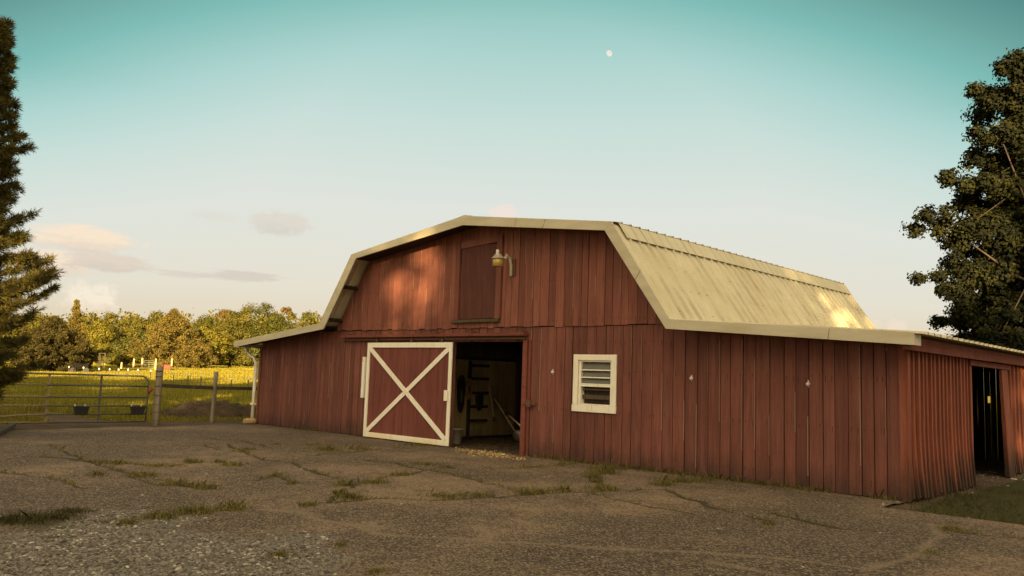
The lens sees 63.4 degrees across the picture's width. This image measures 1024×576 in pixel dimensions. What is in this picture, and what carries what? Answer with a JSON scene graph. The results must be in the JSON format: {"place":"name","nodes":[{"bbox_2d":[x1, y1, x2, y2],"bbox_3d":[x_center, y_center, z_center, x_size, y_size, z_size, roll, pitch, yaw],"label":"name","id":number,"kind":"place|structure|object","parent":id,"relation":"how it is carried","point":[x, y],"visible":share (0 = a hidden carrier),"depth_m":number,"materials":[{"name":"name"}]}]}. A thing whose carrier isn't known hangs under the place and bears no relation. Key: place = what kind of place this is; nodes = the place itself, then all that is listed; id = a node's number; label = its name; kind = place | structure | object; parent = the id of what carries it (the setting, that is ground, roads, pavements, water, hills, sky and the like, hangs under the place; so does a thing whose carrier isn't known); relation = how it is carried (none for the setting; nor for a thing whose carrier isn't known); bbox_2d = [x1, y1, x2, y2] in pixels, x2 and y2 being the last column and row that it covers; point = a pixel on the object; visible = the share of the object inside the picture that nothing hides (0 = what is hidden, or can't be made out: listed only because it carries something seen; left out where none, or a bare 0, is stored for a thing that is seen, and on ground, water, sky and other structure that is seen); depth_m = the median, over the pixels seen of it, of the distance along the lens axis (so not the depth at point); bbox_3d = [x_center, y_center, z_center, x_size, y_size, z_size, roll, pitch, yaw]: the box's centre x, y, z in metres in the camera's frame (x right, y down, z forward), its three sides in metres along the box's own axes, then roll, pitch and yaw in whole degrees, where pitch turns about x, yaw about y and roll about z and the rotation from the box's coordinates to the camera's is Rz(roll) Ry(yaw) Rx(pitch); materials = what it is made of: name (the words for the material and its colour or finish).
{"place":"outdoors","nodes":[
{"label":"outdoors","id":0,"kind":"place"},
{"bbox_2d":[0,369,1023,524],"bbox_3d":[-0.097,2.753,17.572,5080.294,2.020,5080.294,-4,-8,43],"label":"ground","id":1,"kind":"structure","parent":0,"point":[982,466],"depth_m":16.45,"materials":[{"name":"green plant"}]},
{"bbox_2d":[0,317,39,358],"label":"oak tree","id":2,"kind":"object","parent":1,"relation":"on","point":[29,325],"visible":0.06,"depth_m":93.44,"materials":[{"name":"green plant"}]},
{"bbox_2d":[0,16,63,406],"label":"tall conifer","id":3,"kind":"object","parent":1,"relation":"on","point":[13,289],"visible":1,"depth_m":17.53,"materials":[{"name":"green plant"}]},
{"bbox_2d":[8,315,98,371],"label":"oak tree","id":4,"kind":"object","parent":1,"relation":"on","point":[54,337],"visible":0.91,"depth_m":84.21,"materials":[{"name":"green plant"}]},
{"bbox_2d":[52,299,93,368],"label":"pointed conifer","id":5,"kind":"object","parent":1,"relation":"on","point":[74,323],"visible":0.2,"depth_m":98.95,"materials":[{"name":"green plant"}]},
{"bbox_2d":[70,363,88,372],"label":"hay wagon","id":6,"kind":"object","parent":1,"relation":"on","point":[80,365],"visible":0.81,"depth_m":84.33,"materials":[{"name":"brown metal"}]},
{"bbox_2d":[86,336,111,354],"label":"young tree","id":7,"kind":"object","parent":1,"relation":"on","point":[98,346],"visible":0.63,"depth_m":109.87,"materials":[{"name":"green plant"}]},
{"bbox_2d":[94,353,105,367],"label":"timber frame","id":8,"kind":"object","parent":1,"relation":"on","point":[99,361],"visible":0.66,"depth_m":105.44,"materials":[{"name":"beige wood"}]},
{"bbox_2d":[82,319,120,348],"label":"oak tree","id":9,"kind":"object","parent":1,"relation":"on","point":[99,330],"visible":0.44,"depth_m":154.29,"materials":[{"name":"green plant"}]},
{"bbox_2d":[96,352,116,364],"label":"bush","id":10,"kind":"object","parent":1,"relation":"on","point":[109,357],"visible":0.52,"depth_m":123.71,"materials":[{"name":"green plant"}]},
{"bbox_2d":[101,311,147,353],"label":"oak tree","id":11,"kind":"object","parent":1,"relation":"on","point":[125,330],"visible":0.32,"depth_m":170.77,"materials":[{"name":"green plant"}]},
{"bbox_2d":[112,353,136,367],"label":"bush","id":12,"kind":"object","parent":1,"relation":"on","point":[118,359],"visible":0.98,"depth_m":120.79,"materials":[{"name":"green plant"}]},
{"bbox_2d":[0,362,257,424],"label":"meadow grass","id":13,"kind":"structure","parent":1,"relation":"on","point":[233,371],"depth_m":40.08,"materials":[{"name":"plant"}]},
{"bbox_2d":[110,330,156,363],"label":"young tree","id":14,"kind":"object","parent":1,"relation":"on","point":[119,346],"visible":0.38,"depth_m":141.05,"materials":[{"name":"green plant"}]},
{"bbox_2d":[128,310,166,358],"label":"oak tree","id":15,"kind":"object","parent":1,"relation":"on","point":[143,325],"visible":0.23,"depth_m":180.82,"materials":[{"name":"green plant"}]},
{"bbox_2d":[141,358,156,369],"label":"pasture gate","id":16,"kind":"structure","parent":1,"relation":"on","point":[142,365],"depth_m":109.51,"materials":[{"name":"white wood"}]},
{"bbox_2d":[53,365,249,393],"bbox_3d":[-31.802,7.168,67.612,2.915,1.490,58.086,7,-8,-40],"label":"electric fence","id":17,"kind":"object","parent":1,"relation":"on","point":[248,378],"visible":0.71,"depth_m":58.29,"materials":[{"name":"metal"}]},
{"bbox_2d":[11,308,320,366],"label":"distant wood","id":18,"kind":"object","parent":1,"relation":"on","point":[90,318],"visible":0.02,"depth_m":215.42,"materials":[{"name":"green plant"}]},
{"bbox_2d":[161,364,170,369],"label":"salt feeder","id":19,"kind":"object","parent":1,"relation":"on","point":[166,366],"visible":0.82,"depth_m":112.77,"materials":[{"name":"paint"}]},
{"bbox_2d":[122,308,218,368],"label":"oak tree","id":20,"kind":"object","parent":1,"relation":"on","point":[171,335],"visible":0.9,"depth_m":123.85,"materials":[{"name":"green plant"}]},
{"bbox_2d":[144,399,255,418],"bbox_3d":[-9.601,3.946,27.147,2.620,0.686,5.861,-4,-8,43],"label":"hay heap","id":21,"kind":"object","parent":1,"relation":"on","point":[228,411],"visible":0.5,"depth_m":26.34,"materials":[{"name":"brown plant"}]},
{"bbox_2d":[186,313,216,338],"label":"oak tree","id":22,"kind":"object","parent":1,"relation":"on","point":[209,320],"visible":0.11,"depth_m":185.70,"materials":[{"name":"green plant"}]},
{"bbox_2d":[151,366,258,425],"bbox_3d":[-8.729,3.161,23.905,0.400,2.051,3.852,-1,-7,28],"label":"yard fence","id":23,"kind":"object","parent":1,"relation":"on","point":[159,386],"visible":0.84,"depth_m":23.27,"materials":[{"name":"grey wood"}]},
{"bbox_2d":[189,323,236,364],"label":"young tree","id":24,"kind":"object","parent":1,"relation":"on","point":[220,343],"visible":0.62,"depth_m":135.08,"materials":[{"name":"green plant"}]},
{"bbox_2d":[196,309,230,365],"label":"oak tree","id":25,"kind":"object","parent":1,"relation":"on","point":[223,313],"visible":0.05,"depth_m":196.16,"materials":[{"name":"green plant"}]},
{"bbox_2d":[221,341,253,366],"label":"bush","id":26,"kind":"object","parent":1,"relation":"on","point":[243,357],"visible":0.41,"depth_m":140.18,"materials":[{"name":"green plant"}]},
{"bbox_2d":[214,302,262,365],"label":"oak tree","id":27,"kind":"object","parent":1,"relation":"on","point":[235,327],"visible":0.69,"depth_m":179.66,"materials":[{"name":"green plant"}]},
{"bbox_2d":[233,344,262,366],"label":"bush","id":28,"kind":"object","parent":1,"relation":"on","point":[255,352],"visible":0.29,"depth_m":139.86,"materials":[{"name":"green plant"}]},
{"bbox_2d":[243,418,256,423],"bbox_3d":[-7.654,3.887,24.239,0.414,0.180,0.333,-4,-8,43],"label":"splash stone","id":29,"kind":"object","parent":1,"relation":"on","point":[249,421],"visible":0.96,"depth_m":24.10,"materials":[{"name":"beige stone"}]},
{"bbox_2d":[242,302,295,349],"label":"oak tree","id":30,"kind":"object","parent":1,"relation":"on","point":[275,322],"visible":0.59,"depth_m":176.05,"materials":[{"name":"green plant"}]},
{"bbox_2d":[280,306,291,316],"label":"oak tree","id":31,"kind":"object","parent":1,"relation":"on","point":[286,310],"visible":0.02,"depth_m":198.34,"materials":[{"name":"green plant"}]},
{"bbox_2d":[286,312,297,322],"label":"oak tree","id":32,"kind":"object","parent":1,"relation":"on","point":[291,315],"visible":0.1,"depth_m":194.80,"materials":[{"name":"green plant"}]},
{"bbox_2d":[300,311,314,325],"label":"oak tree","id":33,"kind":"object","parent":1,"relation":"on","point":[307,315],"visible":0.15,"depth_m":200.41,"materials":[{"name":"green plant"}]},
{"bbox_2d":[453,428,463,443],"bbox_3d":[-1.332,3.479,19.473,0.390,0.360,0.380,-4,-8,43],"label":"feed bucket","id":34,"kind":"object","parent":1,"relation":"on","point":[457,435],"visible":0.64,"depth_m":19.33,"materials":[{"name":"plastic"}]},
{"bbox_2d":[453,437,519,451],"bbox_3d":[0.642,3.823,20.369,3.758,0.177,4.844,-4,-8,43],"label":"floor straw","id":35,"kind":"object","parent":1,"relation":"on","point":[500,448],"visible":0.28,"depth_m":19.80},
{"bbox_2d":[494,398,519,440],"bbox_3d":[-0.117,3.413,21.460,0.955,1.094,0.222,-1,-7,28],"label":"shovel","id":36,"kind":"object","parent":1,"relation":"on","point":[516,434],"visible":0.69,"depth_m":21.35,"materials":[{"name":"brown wood"}]},
{"bbox_2d":[0,424,1023,575],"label":"asphalt yard","id":37,"kind":"structure","parent":1,"relation":"on","point":[754,551],"depth_m":9.66,"materials":[{"name":"grey asphalt"}]},
{"bbox_2d":[0,423,15,435],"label":"old timber","id":38,"kind":"object","parent":37,"relation":"on","point":[7,428],"visible":1,"depth_m":18.49,"materials":[{"name":"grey wood"}]},
{"bbox_2d":[455,446,524,459],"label":"wood shavings","id":39,"kind":"object","parent":37,"relation":"on","point":[491,454],"visible":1,"depth_m":17.11},
{"bbox_2d":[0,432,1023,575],"bbox_3d":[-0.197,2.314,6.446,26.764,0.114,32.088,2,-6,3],"label":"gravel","id":40,"kind":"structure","parent":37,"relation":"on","point":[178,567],"depth_m":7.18,"materials":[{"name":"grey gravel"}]},
{"bbox_2d":[0,425,1023,575],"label":"crack weeds","id":41,"kind":"object","parent":1,"relation":"on","point":[72,511],"visible":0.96,"depth_m":11.84,"materials":[{"name":"green plant"}]},
{"bbox_2d":[504,412,519,426],"bbox_3d":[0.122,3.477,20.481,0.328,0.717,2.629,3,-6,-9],"label":"broom","id":42,"kind":"object","parent":1,"relation":"on","point":[507,414],"visible":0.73,"depth_m":20.97,"materials":[{"name":"brown wood"}]},
{"bbox_2d":[234,215,1023,501],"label":"barn","id":43,"kind":"structure","parent":1,"relation":"on","point":[604,341],"depth_m":16.39,"materials":[{"name":"brown wood"}]},
{"bbox_2d":[363,338,452,445],"bbox_3d":[-2.521,2.407,19.675,3.105,2.413,0.101,-4,-8,43],"label":"sliding door","id":44,"kind":"structure","parent":43,"relation":"in","point":[408,388],"depth_m":19.60,"materials":[{"name":"white paint"}]},
{"bbox_2d":[457,375,465,412],"bbox_3d":[-1.297,2.708,21.193,0.140,0.969,0.284,-4,-8,43],"label":"rope coil","id":45,"kind":"object","parent":43,"relation":"hanging from","point":[460,386],"visible":1,"depth_m":21.15,"materials":[{"name":"black"}]},
{"bbox_2d":[466,378,472,399],"bbox_3d":[-1.107,2.608,21.412,0.132,0.561,0.245,-4,-8,43],"label":"halter","id":46,"kind":"object","parent":43,"relation":"hanging from","point":[468,395],"visible":1,"depth_m":21.37},
{"bbox_2d":[450,234,503,322],"bbox_3d":[-0.784,-0.186,18.511,1.520,1.915,0.085,-4,-8,43],"label":"loft door","id":47,"kind":"structure","parent":43,"relation":"in","point":[479,295],"depth_m":18.51,"materials":[{"name":"brown wood"}]},
{"bbox_2d":[475,394,483,410],"bbox_3d":[-0.839,2.966,21.657,0.159,0.470,0.286,-4,-8,43],"label":"harness","id":48,"kind":"object","parent":43,"relation":"hanging from","point":[479,399],"visible":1,"depth_m":21.60,"materials":[{"name":"leather"}]},
{"bbox_2d":[488,387,496,420],"bbox_3d":[-0.503,3.052,21.779,0.236,0.891,0.161,-4,-8,43],"label":"hoe","id":49,"kind":"object","parent":43,"relation":"hanging from","point":[492,404],"visible":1,"depth_m":21.77,"materials":[{"name":"brown wood"}]},
{"bbox_2d":[491,249,515,275],"bbox_3d":[-0.175,-0.538,17.592,0.286,0.514,0.639,-4,-8,43],"label":"wall lamp","id":50,"kind":"object","parent":43,"relation":"attached to","point":[497,258],"visible":1,"depth_m":17.47,"materials":[{"name":"metal"}]},
{"bbox_2d":[571,354,616,413],"bbox_3d":[1.636,1.853,16.117,1.060,1.115,0.170,-4,-8,43],"label":"window","id":51,"kind":"structure","parent":43,"relation":"in","point":[598,380],"depth_m":16.12,"materials":[{"name":"white paint"}]},
{"bbox_2d":[899,47,1023,371],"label":"maple tree","id":52,"kind":"object","parent":1,"relation":"on","point":[991,312],"visible":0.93,"depth_m":30.99,"materials":[{"name":"green plant"}]},
{"bbox_2d":[0,0,1023,373],"label":"sky","id":53,"kind":"structure","parent":0,"point":[196,157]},
{"bbox_3d":[-12.602,2.949,19.685,0.183,1.300,0.234,-4,-8,43],"label":"gate timber post","id":54,"kind":"object","parent":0,"visible":0},
{"bbox_2d":[0,372,148,423],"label":"metal gate","id":55,"kind":"structure","parent":54,"relation":"attached to","point":[99,398],"depth_m":21.00,"materials":[{"name":"metal"}]},
{"bbox_2d":[73,404,89,414],"bbox_3d":[-10.903,3.076,20.975,0.356,0.259,0.319,7,-8,-40],"label":"feed tub","id":56,"kind":"object","parent":55,"relation":"hanging from","point":[80,410],"visible":1,"depth_m":20.87,"materials":[{"name":"black rubber"}]},
{"bbox_2d":[130,404,145,414],"bbox_3d":[-9.876,3.207,21.859,0.356,0.259,0.319,7,-8,-40],"label":"feed tub","id":57,"kind":"object","parent":55,"relation":"hanging from","point":[138,410],"visible":1,"depth_m":21.75,"materials":[{"name":"black rubber"}]}
]}

